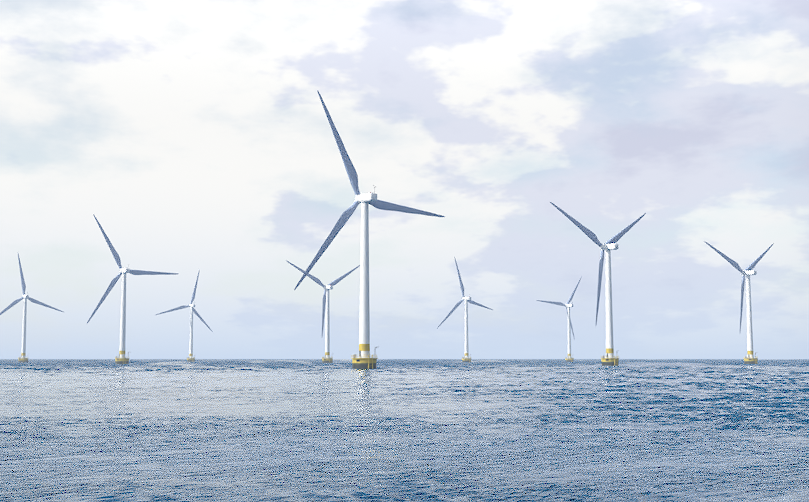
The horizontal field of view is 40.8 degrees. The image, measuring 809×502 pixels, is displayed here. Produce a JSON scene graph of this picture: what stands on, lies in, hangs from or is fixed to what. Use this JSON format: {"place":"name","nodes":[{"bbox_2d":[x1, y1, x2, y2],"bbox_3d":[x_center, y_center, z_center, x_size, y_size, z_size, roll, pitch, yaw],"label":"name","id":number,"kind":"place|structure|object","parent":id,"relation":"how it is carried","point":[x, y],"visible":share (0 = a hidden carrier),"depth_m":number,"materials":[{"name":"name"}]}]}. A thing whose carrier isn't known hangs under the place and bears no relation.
{"place":"outdoors","nodes":[
{"label":"outdoors","id":0,"kind":"place"},
{"bbox_2d":[0,359,808,501],"bbox_3d":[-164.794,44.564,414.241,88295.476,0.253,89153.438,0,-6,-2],"label":"sea","id":1,"kind":"structure","parent":0,"point":[411,430],"depth_m":54.09,"materials":[{"name":"blue liquid"}]},
{"bbox_2d":[0,254,62,361],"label":"wind turbine","id":2,"kind":"object","parent":1,"relation":"in","point":[23,358],"visible":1,"depth_m":1026.27,"materials":[{"name":"paint"}]},
{"bbox_2d":[87,214,176,363],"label":"wind turbine","id":3,"kind":"object","parent":1,"relation":"in","point":[121,359],"visible":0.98,"depth_m":723.79,"materials":[{"name":"paint"}]},
{"bbox_2d":[156,272,212,361],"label":"wind turbine","id":4,"kind":"object","parent":1,"relation":"in","point":[191,358],"visible":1,"depth_m":1203.78,"materials":[{"name":"paint"}]},
{"bbox_2d":[287,261,359,362],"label":"wind turbine","id":5,"kind":"object","parent":1,"relation":"in","point":[327,358],"visible":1,"depth_m":896.06,"materials":[{"name":"paint"}]},
{"bbox_2d":[294,90,444,368],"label":"wind turbine","id":6,"kind":"object","parent":1,"relation":"in","point":[364,360],"visible":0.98,"depth_m":395.26,"materials":[{"name":"paint"}]},
{"bbox_2d":[437,257,492,361],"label":"wind turbine","id":7,"kind":"object","parent":1,"relation":"in","point":[467,358],"visible":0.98,"depth_m":1060.40,"materials":[{"name":"paint"}]},
{"bbox_2d":[536,276,581,361],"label":"wind turbine","id":8,"kind":"object","parent":1,"relation":"in","point":[569,358],"visible":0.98,"depth_m":1201.59,"materials":[{"name":"paint"}]},
{"bbox_2d":[550,202,645,365],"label":"wind turbine","id":9,"kind":"object","parent":1,"relation":"in","point":[610,359],"visible":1,"depth_m":568.66,"materials":[{"name":"paint"}]},
{"bbox_2d":[704,241,773,363],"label":"wind turbine","id":10,"kind":"object","parent":1,"relation":"in","point":[748,271],"visible":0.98,"depth_m":741.33,"materials":[{"name":"paint"}]},
{"bbox_2d":[0,0,808,358],"label":"sky","id":11,"kind":"structure","parent":0,"point":[198,136],"materials":[{"name":"white"}]}
]}

